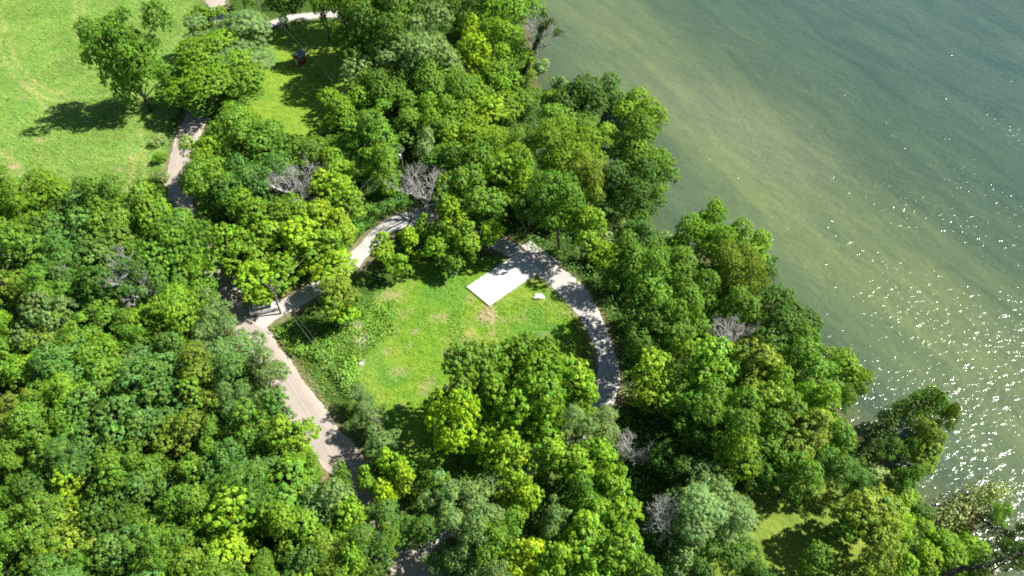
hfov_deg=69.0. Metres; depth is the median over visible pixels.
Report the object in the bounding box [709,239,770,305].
willow tree
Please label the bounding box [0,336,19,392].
maple tree
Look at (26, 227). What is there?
willow tree
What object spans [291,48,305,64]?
playhouse
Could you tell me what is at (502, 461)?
maple tree
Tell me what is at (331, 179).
maple tree
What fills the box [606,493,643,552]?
maple tree
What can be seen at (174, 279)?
broadleaf tree
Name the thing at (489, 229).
maple tree
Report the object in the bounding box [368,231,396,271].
maple tree
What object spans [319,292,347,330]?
maple tree
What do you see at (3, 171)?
broadleaf tree
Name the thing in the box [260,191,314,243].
maple tree
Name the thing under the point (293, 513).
broadleaf tree
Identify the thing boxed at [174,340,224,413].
broadleaf tree
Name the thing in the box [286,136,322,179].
broadleaf tree
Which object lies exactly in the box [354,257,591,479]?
clearing grass
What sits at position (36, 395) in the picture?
broadleaf tree
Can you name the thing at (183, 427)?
broadleaf tree
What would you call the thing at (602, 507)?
maple tree
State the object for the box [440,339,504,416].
maple tree
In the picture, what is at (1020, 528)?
locust tree
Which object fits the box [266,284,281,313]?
utility pole
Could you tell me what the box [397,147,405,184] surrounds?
utility pole
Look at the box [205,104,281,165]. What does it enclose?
cottonwood tree
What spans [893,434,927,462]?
broadleaf tree
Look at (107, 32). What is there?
cottonwood tree
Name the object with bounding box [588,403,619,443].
willow tree
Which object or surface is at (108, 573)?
broadleaf tree
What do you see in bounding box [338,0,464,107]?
cottonwood tree
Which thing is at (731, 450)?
broadleaf tree
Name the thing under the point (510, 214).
grove undergrowth
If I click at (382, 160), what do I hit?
cottonwood tree
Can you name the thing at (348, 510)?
maple tree
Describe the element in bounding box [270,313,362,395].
roadside thicket
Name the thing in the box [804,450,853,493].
broadleaf tree
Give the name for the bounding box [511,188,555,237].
broadleaf tree
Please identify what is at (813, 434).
maple tree
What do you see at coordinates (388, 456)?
maple tree
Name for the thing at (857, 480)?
willow tree
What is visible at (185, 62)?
broadleaf tree
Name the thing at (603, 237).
bush
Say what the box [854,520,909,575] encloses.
maple tree
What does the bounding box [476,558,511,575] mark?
cottonwood tree
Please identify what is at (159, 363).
broadleaf tree
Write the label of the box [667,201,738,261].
broadleaf tree
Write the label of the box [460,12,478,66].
maple tree
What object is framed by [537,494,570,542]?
willow tree
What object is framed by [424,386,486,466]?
maple tree
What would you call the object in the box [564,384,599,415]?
maple tree
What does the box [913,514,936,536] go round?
bush
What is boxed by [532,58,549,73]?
bush
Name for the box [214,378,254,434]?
locust tree
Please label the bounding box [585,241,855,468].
riverside undergrowth
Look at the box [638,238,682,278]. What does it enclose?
broadleaf tree
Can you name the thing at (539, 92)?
broadleaf tree
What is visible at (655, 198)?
broadleaf tree
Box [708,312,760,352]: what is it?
dead tree
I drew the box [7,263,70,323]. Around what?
locust tree
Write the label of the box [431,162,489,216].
broadleaf tree
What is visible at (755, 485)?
broadleaf tree
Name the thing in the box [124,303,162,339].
maple tree
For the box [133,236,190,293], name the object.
maple tree
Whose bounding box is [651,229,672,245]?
bush
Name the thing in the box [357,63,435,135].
cottonwood tree
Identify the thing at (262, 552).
broadleaf tree
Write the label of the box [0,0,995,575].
ground
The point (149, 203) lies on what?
maple tree
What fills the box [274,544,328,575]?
broadleaf tree
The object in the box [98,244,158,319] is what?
dead tree
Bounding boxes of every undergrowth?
[0,210,386,575]
[167,0,634,299]
[378,407,680,575]
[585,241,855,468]
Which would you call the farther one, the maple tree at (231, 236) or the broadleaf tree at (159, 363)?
the maple tree at (231, 236)
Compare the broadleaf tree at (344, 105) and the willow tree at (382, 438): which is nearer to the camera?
the willow tree at (382, 438)
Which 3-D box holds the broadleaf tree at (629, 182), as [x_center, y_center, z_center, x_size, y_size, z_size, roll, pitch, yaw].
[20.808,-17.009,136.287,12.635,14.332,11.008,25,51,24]
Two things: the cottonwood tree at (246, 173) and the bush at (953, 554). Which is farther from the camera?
the cottonwood tree at (246, 173)
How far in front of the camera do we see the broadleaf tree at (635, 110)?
153.47 m
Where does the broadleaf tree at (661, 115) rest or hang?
on the ground at (786, 532)
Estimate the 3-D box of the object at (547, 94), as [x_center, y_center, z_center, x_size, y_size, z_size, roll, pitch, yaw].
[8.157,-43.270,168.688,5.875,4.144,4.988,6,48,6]
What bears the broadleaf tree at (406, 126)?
on the ground at (786, 532)
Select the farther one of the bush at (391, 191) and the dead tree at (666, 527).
the bush at (391, 191)
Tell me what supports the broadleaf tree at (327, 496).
on the ground at (786, 532)
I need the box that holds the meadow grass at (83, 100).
[0,0,201,215]
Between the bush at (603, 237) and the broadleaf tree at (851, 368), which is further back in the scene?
the bush at (603, 237)
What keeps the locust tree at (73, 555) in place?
on the ground at (786, 532)
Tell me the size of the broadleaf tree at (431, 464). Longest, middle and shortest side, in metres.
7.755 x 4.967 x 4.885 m
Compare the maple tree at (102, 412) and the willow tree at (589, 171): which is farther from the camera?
the willow tree at (589, 171)
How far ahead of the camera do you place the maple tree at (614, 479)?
94.44 m
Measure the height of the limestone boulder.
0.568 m
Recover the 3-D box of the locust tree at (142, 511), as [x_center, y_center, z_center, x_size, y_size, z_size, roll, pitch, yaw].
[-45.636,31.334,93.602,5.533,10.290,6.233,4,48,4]
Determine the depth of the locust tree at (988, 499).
100.71 m
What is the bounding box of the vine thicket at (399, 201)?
[326,184,408,258]
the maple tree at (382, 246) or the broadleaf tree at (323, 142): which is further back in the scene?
the broadleaf tree at (323, 142)
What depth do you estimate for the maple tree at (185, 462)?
96.48 m
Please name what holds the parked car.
on the gravel drive at (573, 292)
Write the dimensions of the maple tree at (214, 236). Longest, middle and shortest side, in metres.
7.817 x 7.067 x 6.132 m
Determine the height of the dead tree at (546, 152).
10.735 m
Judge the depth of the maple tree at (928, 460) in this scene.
103.53 m
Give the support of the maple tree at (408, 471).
on the ground at (786, 532)
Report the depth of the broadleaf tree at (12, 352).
110.88 m
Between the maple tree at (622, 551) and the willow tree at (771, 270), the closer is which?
the maple tree at (622, 551)
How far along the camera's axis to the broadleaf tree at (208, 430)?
99.61 m
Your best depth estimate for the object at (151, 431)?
99.55 m
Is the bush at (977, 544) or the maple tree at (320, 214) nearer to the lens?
the bush at (977, 544)
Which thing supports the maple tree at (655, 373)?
on the ground at (786, 532)
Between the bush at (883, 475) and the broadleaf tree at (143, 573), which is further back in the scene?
the bush at (883, 475)
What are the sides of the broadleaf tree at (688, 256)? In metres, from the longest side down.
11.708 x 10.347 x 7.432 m
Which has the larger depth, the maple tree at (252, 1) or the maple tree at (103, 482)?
the maple tree at (252, 1)
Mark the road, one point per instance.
(330, 444)
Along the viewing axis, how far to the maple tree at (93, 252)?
120.95 m
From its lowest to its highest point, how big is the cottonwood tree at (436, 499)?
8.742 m
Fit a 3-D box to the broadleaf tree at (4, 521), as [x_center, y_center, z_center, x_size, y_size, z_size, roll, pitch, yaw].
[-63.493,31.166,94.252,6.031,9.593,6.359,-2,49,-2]
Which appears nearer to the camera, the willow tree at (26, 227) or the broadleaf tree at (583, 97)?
the willow tree at (26, 227)
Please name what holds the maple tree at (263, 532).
on the ground at (786, 532)
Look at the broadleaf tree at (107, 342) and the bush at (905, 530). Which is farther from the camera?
the broadleaf tree at (107, 342)
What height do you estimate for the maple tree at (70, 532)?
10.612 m
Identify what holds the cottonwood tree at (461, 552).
on the ground at (786, 532)
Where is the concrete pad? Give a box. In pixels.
[466,252,541,305]
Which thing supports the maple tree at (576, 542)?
on the ground at (786, 532)
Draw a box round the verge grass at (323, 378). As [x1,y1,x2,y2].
[159,119,345,426]
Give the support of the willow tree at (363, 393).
on the ground at (786, 532)
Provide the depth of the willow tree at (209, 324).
113.32 m
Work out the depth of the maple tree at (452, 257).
127.03 m
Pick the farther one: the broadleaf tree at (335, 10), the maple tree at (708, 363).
the broadleaf tree at (335, 10)
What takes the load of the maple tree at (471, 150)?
on the ground at (786, 532)
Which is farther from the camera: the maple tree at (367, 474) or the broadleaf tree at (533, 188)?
the broadleaf tree at (533, 188)
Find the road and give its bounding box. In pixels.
[167,0,435,575]
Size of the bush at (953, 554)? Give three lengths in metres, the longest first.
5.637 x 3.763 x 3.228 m
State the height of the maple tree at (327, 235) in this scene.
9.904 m
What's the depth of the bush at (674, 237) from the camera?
133.83 m
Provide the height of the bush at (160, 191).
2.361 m
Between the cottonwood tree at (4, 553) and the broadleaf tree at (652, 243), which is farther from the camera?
the broadleaf tree at (652, 243)
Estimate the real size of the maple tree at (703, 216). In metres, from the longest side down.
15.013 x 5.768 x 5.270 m
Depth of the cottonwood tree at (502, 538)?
87.81 m
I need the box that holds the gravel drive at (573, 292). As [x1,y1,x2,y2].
[255,211,620,553]
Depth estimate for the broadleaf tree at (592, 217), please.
124.47 m
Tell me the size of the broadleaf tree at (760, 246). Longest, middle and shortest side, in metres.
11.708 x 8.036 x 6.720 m
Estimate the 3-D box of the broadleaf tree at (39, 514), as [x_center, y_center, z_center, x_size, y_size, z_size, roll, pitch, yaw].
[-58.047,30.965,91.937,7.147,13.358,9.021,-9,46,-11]
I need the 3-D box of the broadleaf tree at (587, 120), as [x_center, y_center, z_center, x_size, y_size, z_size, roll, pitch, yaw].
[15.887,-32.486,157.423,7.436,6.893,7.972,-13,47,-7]
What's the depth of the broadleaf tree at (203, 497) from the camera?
89.80 m
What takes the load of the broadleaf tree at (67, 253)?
on the ground at (786, 532)
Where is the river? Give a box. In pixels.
[526,0,1023,575]
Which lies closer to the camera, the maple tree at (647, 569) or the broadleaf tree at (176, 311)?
the maple tree at (647, 569)
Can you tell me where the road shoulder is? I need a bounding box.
[165,0,441,575]
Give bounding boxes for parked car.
[249,299,279,315]
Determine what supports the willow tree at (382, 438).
on the ground at (786, 532)
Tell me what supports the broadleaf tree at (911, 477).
on the ground at (786, 532)
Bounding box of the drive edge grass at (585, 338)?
[548,262,628,414]
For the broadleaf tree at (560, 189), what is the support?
on the ground at (786, 532)
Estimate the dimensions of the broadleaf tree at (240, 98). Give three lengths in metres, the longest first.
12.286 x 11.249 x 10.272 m
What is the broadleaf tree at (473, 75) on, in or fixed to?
on the ground at (786, 532)
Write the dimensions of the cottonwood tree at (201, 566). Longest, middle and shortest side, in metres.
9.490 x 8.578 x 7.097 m
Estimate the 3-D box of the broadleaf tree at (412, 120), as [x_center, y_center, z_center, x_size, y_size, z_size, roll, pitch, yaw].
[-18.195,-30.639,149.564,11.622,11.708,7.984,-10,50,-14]
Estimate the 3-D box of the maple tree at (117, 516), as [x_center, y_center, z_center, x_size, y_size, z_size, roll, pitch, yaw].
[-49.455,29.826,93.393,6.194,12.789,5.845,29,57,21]
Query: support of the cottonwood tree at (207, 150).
on the ground at (786, 532)
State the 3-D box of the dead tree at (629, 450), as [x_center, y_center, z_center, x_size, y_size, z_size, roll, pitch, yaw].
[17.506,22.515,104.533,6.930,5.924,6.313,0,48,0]
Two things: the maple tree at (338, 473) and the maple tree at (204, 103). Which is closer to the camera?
the maple tree at (338, 473)
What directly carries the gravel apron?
on the ground at (786, 532)
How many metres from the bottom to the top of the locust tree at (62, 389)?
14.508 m
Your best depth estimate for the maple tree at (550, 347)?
104.33 m
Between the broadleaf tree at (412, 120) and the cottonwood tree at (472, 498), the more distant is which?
the broadleaf tree at (412, 120)
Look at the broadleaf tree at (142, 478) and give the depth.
94.64 m
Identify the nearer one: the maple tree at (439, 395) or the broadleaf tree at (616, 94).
the maple tree at (439, 395)
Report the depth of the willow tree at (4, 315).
112.10 m
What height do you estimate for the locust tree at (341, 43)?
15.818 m
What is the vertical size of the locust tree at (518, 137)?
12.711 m
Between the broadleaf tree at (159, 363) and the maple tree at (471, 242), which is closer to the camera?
the broadleaf tree at (159, 363)
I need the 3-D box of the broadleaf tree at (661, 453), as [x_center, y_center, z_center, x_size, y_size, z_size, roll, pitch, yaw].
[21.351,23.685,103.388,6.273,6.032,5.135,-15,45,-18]
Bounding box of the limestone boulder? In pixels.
[532,293,544,299]
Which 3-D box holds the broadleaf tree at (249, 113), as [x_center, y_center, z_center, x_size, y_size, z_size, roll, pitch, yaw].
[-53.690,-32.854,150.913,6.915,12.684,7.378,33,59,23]
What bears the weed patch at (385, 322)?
on the ground at (786, 532)
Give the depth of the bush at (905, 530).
97.00 m
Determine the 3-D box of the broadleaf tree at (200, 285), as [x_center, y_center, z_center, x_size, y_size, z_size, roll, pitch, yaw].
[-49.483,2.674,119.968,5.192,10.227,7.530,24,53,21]
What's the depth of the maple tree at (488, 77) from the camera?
157.28 m
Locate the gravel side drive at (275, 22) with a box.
[242,11,337,27]
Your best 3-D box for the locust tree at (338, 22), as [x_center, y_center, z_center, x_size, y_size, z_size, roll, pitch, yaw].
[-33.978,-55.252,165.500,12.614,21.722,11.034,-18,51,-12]
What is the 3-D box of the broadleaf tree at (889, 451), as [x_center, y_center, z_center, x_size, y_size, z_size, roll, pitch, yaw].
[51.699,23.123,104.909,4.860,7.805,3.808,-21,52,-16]
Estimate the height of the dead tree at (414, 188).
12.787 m
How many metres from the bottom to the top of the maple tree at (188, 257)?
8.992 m
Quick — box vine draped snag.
[518,9,564,84]
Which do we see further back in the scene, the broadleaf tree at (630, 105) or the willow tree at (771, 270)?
the broadleaf tree at (630, 105)
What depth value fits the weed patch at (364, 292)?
128.38 m
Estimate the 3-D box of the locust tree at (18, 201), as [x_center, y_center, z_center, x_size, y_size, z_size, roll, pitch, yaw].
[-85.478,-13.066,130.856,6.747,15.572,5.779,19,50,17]
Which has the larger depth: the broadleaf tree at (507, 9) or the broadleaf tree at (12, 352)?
the broadleaf tree at (507, 9)
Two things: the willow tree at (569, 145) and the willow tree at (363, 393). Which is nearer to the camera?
the willow tree at (363, 393)
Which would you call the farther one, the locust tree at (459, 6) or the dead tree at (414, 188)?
the locust tree at (459, 6)
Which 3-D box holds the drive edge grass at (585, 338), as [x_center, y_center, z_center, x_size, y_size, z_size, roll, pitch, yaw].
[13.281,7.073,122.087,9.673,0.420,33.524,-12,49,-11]
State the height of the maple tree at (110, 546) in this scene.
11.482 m
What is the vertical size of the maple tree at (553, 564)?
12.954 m
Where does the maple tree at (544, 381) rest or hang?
on the ground at (786, 532)
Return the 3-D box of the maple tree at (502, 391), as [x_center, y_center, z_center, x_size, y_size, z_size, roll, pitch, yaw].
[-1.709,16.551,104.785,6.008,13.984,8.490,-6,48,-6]
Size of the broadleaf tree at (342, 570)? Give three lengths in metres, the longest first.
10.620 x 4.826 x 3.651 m
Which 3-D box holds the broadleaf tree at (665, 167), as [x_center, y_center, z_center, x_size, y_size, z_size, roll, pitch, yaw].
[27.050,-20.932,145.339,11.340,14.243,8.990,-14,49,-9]
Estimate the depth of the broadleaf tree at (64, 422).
99.93 m
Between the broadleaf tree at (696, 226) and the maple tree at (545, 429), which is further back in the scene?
the broadleaf tree at (696, 226)
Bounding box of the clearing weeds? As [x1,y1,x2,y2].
[330,297,397,388]
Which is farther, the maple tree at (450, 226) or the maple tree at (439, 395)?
the maple tree at (450, 226)
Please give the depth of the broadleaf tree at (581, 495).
93.49 m
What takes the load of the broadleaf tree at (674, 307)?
on the ground at (786, 532)
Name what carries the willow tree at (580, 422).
on the ground at (786, 532)
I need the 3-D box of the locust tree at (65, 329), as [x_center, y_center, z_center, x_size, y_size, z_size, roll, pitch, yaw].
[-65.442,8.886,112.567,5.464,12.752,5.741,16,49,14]
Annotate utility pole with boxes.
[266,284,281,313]
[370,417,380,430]
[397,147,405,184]
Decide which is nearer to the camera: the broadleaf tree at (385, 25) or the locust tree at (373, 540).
the locust tree at (373, 540)
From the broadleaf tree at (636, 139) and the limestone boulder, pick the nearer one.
the limestone boulder
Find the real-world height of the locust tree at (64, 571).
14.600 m
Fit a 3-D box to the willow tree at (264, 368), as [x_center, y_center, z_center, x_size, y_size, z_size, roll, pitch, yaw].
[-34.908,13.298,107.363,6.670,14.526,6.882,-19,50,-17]
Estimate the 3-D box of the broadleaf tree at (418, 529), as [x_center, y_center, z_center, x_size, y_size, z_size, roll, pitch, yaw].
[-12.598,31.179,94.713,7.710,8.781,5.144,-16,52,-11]
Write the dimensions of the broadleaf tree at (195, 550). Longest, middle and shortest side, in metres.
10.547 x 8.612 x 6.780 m
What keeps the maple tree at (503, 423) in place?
on the ground at (786, 532)
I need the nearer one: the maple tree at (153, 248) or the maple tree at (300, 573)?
the maple tree at (300, 573)
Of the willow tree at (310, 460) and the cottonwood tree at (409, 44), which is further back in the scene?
the cottonwood tree at (409, 44)
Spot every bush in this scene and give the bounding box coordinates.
[148,132,167,146]
[149,170,170,182]
[151,151,168,162]
[153,185,168,197]
[157,199,173,213]
[375,176,401,196]
[515,61,536,85]
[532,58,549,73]
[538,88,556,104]
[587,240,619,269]
[592,225,618,249]
[608,215,638,239]
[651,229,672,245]
[665,235,686,252]
[710,251,727,270]
[865,461,898,495]
[885,511,916,540]
[892,485,923,517]
[908,500,936,521]
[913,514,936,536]
[916,538,944,575]
[930,527,965,555]
[939,539,968,575]
[952,521,970,537]
[959,532,992,557]
[965,550,992,575]
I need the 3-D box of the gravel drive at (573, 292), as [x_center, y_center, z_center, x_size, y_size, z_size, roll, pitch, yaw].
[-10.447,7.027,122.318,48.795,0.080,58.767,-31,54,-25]
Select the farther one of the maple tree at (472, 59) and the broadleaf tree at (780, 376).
the maple tree at (472, 59)
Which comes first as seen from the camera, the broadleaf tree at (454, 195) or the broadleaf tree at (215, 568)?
the broadleaf tree at (215, 568)
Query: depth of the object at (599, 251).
130.34 m
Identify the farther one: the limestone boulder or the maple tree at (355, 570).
the limestone boulder
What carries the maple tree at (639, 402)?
on the ground at (786, 532)
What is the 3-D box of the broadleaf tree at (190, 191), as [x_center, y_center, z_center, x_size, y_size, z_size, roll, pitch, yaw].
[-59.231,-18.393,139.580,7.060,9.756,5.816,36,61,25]
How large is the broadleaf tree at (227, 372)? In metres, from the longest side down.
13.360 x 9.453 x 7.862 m
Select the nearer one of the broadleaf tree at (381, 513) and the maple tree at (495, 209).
the broadleaf tree at (381, 513)
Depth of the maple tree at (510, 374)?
105.25 m
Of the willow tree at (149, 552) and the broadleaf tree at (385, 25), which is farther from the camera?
the broadleaf tree at (385, 25)
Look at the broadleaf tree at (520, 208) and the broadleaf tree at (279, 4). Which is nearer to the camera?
the broadleaf tree at (520, 208)
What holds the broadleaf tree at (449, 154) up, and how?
on the ground at (786, 532)
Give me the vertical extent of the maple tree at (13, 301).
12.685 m
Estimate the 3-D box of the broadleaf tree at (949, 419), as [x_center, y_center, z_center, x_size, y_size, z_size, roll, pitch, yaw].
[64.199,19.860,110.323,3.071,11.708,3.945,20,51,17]
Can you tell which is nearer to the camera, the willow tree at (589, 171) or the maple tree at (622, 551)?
the maple tree at (622, 551)
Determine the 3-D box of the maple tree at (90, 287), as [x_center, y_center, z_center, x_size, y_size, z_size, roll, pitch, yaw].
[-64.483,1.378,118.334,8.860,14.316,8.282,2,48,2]
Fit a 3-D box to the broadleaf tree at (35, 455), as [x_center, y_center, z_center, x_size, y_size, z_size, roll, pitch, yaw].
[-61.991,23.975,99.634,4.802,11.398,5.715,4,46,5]
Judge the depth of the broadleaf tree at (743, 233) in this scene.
124.88 m
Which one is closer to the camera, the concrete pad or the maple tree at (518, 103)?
the concrete pad
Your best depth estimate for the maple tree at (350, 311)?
118.88 m
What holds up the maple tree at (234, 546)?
on the ground at (786, 532)
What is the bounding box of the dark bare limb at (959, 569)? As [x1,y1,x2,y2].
[923,537,1023,575]
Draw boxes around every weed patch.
[346,275,381,310]
[370,308,399,340]
[447,308,469,346]
[526,301,552,328]
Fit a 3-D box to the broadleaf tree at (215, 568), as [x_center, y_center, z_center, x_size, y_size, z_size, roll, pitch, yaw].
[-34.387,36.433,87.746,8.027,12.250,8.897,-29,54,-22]
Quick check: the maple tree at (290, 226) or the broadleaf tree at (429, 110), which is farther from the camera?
the broadleaf tree at (429, 110)
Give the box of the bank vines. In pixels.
[856,470,987,575]
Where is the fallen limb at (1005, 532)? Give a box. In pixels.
[942,496,1023,554]
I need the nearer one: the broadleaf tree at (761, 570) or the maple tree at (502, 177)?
the broadleaf tree at (761, 570)
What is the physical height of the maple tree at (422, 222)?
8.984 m
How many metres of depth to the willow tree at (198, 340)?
108.91 m
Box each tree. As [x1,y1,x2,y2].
[0,164,26,227]
[0,177,41,231]
[0,209,36,260]
[0,214,36,253]
[0,225,57,281]
[0,239,30,288]
[0,267,26,327]
[0,309,26,353]
[0,335,28,381]
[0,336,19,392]
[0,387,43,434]
[0,401,61,454]
[0,428,38,476]
[0,474,21,517]
[0,503,29,548]
[0,528,29,575]
[1,344,75,397]
[3,324,77,378]
[4,489,70,572]
[6,289,81,353]
[7,168,75,222]
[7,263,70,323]
[9,468,75,519]
[16,376,70,438]
[23,434,64,479]
[27,329,106,399]
[27,526,66,572]
[27,550,97,575]
[28,210,71,243]
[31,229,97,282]
[38,371,97,418]
[42,260,90,320]
[42,435,111,489]
[44,504,111,570]
[46,403,96,453]
[48,464,92,520]
[49,311,92,361]
[52,293,85,329]
[52,540,102,575]
[54,202,118,265]
[55,175,103,221]
[61,378,150,437]
[67,265,128,318]
[70,229,128,275]
[71,391,151,463]
[72,0,178,112]
[72,286,134,350]
[73,341,133,397]
[75,496,142,545]
[78,173,134,229]
[80,456,135,512]
[81,331,131,379]
[84,195,145,254]
[89,437,143,491]
[90,515,156,575]
[92,559,129,575]
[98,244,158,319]
[102,229,155,275]
[102,344,154,391]
[103,356,171,451]
[109,460,167,509]
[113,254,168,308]
[117,322,158,356]
[117,502,169,549]
[120,514,194,575]
[121,451,175,489]
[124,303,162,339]
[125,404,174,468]
[125,560,178,575]
[128,177,172,240]
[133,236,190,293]
[135,349,193,407]
[144,406,213,459]
[147,282,210,348]
[147,331,187,361]
[149,207,213,273]
[151,77,225,117]
[151,557,206,575]
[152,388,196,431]
[152,480,195,528]
[158,273,191,303]
[161,28,268,106]
[167,503,210,540]
[168,533,212,575]
[172,450,205,486]
[174,241,219,283]
[174,276,220,314]
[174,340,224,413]
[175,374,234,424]
[176,154,256,223]
[176,329,213,366]
[176,472,245,539]
[177,120,233,174]
[178,162,207,200]
[179,555,242,575]
[180,8,277,76]
[182,3,235,34]
[182,247,217,278]
[185,482,271,546]
[191,286,238,342]
[197,438,254,487]
[198,414,237,455]
[200,219,228,256]
[202,350,261,408]
[203,526,262,571]
[204,326,266,382]
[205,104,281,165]
[210,222,262,277]
[211,70,264,106]
[211,150,289,211]
[212,461,283,529]
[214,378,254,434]
[222,100,262,128]
[223,396,272,462]
[224,185,274,251]
[231,260,278,292]
[233,556,279,575]
[234,0,257,9]
[238,218,292,267]
[239,118,300,171]
[240,284,272,313]
[240,345,291,405]
[242,446,297,499]
[246,498,285,540]
[250,547,289,575]
[251,153,325,214]
[259,251,298,300]
[260,0,305,32]
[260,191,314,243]
[260,387,296,435]
[262,413,321,466]
[262,450,319,523]
[267,497,338,556]
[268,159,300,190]
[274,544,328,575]
[279,213,321,276]
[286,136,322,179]
[286,555,325,575]
[290,449,323,485]
[291,133,341,168]
[297,198,337,240]
[298,228,351,264]
[298,477,355,529]
[306,168,350,216]
[308,263,350,290]
[309,0,337,41]
[309,525,363,575]
[311,248,358,292]
[315,0,341,13]
[316,85,375,132]
[317,144,358,186]
[317,274,363,325]
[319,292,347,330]
[320,512,359,541]
[321,0,392,32]
[322,182,366,222]
[326,207,358,247]
[327,98,403,177]
[328,458,354,500]
[330,0,378,64]
[331,565,347,575]
[332,489,370,537]
[333,13,367,73]
[335,305,360,328]
[335,541,367,575]
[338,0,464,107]
[339,0,412,76]
[339,520,399,575]
[343,413,365,435]
[346,381,375,415]
[353,400,390,439]
[356,135,402,187]
[356,464,377,495]
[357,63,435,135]
[361,421,403,471]
[366,496,406,532]
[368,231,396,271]
[371,0,423,21]
[372,477,400,507]
[374,446,411,485]
[378,162,451,218]
[380,521,397,564]
[383,252,414,281]
[386,458,421,504]
[392,105,448,154]
[393,114,422,150]
[394,512,440,550]
[397,224,422,262]
[403,0,441,30]
[407,56,476,118]
[410,90,456,144]
[411,125,434,175]
[414,213,430,243]
[414,452,450,494]
[416,468,473,528]
[419,140,467,183]
[419,232,449,268]
[420,540,448,575]
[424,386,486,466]
[425,115,469,148]
[425,386,444,427]
[429,197,466,253]
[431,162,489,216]
[433,0,472,44]
[436,190,471,237]
[439,469,506,543]
[440,114,495,161]
[440,248,465,277]
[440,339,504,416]
[440,504,498,575]
[441,87,488,121]
[444,65,489,102]
[453,220,480,268]
[454,139,497,191]
[455,16,534,76]
[455,186,506,236]
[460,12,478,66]
[461,32,492,88]
[462,0,546,41]
[467,421,506,467]
[469,93,508,135]
[469,150,522,203]
[469,504,525,570]
[472,61,523,104]
[473,124,522,186]
[475,83,535,130]
[476,338,525,391]
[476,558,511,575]
[477,370,518,425]
[478,220,506,256]
[483,426,529,504]
[485,401,533,453]
[495,143,536,205]
[497,351,566,439]
[500,537,547,575]
[503,124,539,159]
[505,87,542,114]
[507,329,562,389]
[508,474,544,523]
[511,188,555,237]
[521,169,555,209]
[523,436,569,482]
[524,409,572,458]
[527,168,586,249]
[532,539,576,575]
[533,114,608,181]
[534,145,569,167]
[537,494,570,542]
[539,102,577,131]
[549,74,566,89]
[550,73,609,127]
[551,444,594,495]
[552,403,602,451]
[554,352,597,417]
[557,202,609,260]
[558,508,605,569]
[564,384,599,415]
[564,471,601,521]
[568,148,605,205]
[572,522,643,575]
[573,115,605,141]
[574,556,611,575]
[575,435,618,488]
[582,497,624,535]
[586,155,658,218]
[588,71,633,115]
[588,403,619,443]
[588,462,632,503]
[595,120,619,149]
[599,264,630,294]
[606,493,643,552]
[607,110,670,171]
[608,227,650,287]
[611,86,660,135]
[614,428,656,466]
[618,208,652,233]
[620,245,672,321]
[622,147,681,194]
[622,184,667,218]
[623,218,658,246]
[623,335,662,385]
[625,107,656,149]
[625,300,695,358]
[625,346,688,413]
[625,550,662,575]
[630,389,658,416]
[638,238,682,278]
[640,297,689,349]
[643,494,691,546]
[645,106,668,132]
[646,384,679,420]
[648,437,692,474]
[660,244,704,288]
[661,545,694,575]
[662,318,707,362]
[662,458,760,556]
[664,453,716,488]
[665,261,720,336]
[665,515,714,558]
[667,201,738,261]
[669,376,730,436]
[677,549,715,575]
[681,333,756,403]
[683,411,726,462]
[685,196,722,258]
[693,384,764,460]
[702,217,755,264]
[702,533,763,575]
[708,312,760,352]
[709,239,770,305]
[709,427,762,487]
[717,337,785,396]
[718,283,770,336]
[738,309,802,373]
[738,453,781,497]
[739,375,790,434]
[740,228,772,272]
[741,558,776,575]
[742,408,792,485]
[748,249,778,295]
[750,360,795,406]
[752,282,797,323]
[759,384,810,438]
[760,289,823,352]
[766,446,824,502]
[773,406,836,472]
[779,321,825,362]
[779,336,844,393]
[788,379,842,415]
[797,539,837,575]
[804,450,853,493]
[807,408,859,462]
[810,345,861,394]
[820,482,909,556]
[828,510,862,559]
[830,381,864,423]
[839,365,874,407]
[841,454,878,507]
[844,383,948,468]
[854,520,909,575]
[865,435,902,465]
[889,391,919,419]
[890,463,925,492]
[890,552,919,575]
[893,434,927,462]
[904,411,947,455]
[907,440,943,478]
[913,384,949,425]
[927,472,1018,537]
[935,401,961,432]
[975,491,993,509]
[983,502,1012,527]
[990,537,1023,572]
[1003,522,1023,539]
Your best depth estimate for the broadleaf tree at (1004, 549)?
92.35 m
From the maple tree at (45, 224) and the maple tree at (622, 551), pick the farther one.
the maple tree at (45, 224)
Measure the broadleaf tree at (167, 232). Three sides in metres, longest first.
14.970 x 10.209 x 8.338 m
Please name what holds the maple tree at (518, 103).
on the ground at (786, 532)
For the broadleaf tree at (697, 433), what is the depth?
99.95 m
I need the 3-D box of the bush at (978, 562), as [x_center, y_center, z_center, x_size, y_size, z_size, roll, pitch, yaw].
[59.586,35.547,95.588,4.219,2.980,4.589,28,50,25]
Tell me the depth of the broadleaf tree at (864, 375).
109.97 m
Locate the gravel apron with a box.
[522,241,559,264]
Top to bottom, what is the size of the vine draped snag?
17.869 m
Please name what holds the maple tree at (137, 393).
on the ground at (786, 532)
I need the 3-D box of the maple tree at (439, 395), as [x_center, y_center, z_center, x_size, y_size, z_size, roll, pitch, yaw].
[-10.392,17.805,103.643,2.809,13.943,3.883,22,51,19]
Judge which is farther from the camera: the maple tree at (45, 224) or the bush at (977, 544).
the maple tree at (45, 224)
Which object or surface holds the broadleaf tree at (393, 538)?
on the ground at (786, 532)
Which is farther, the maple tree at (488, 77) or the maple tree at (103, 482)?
the maple tree at (488, 77)
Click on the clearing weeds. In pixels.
(369, 329)
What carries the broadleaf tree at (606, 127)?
on the ground at (786, 532)

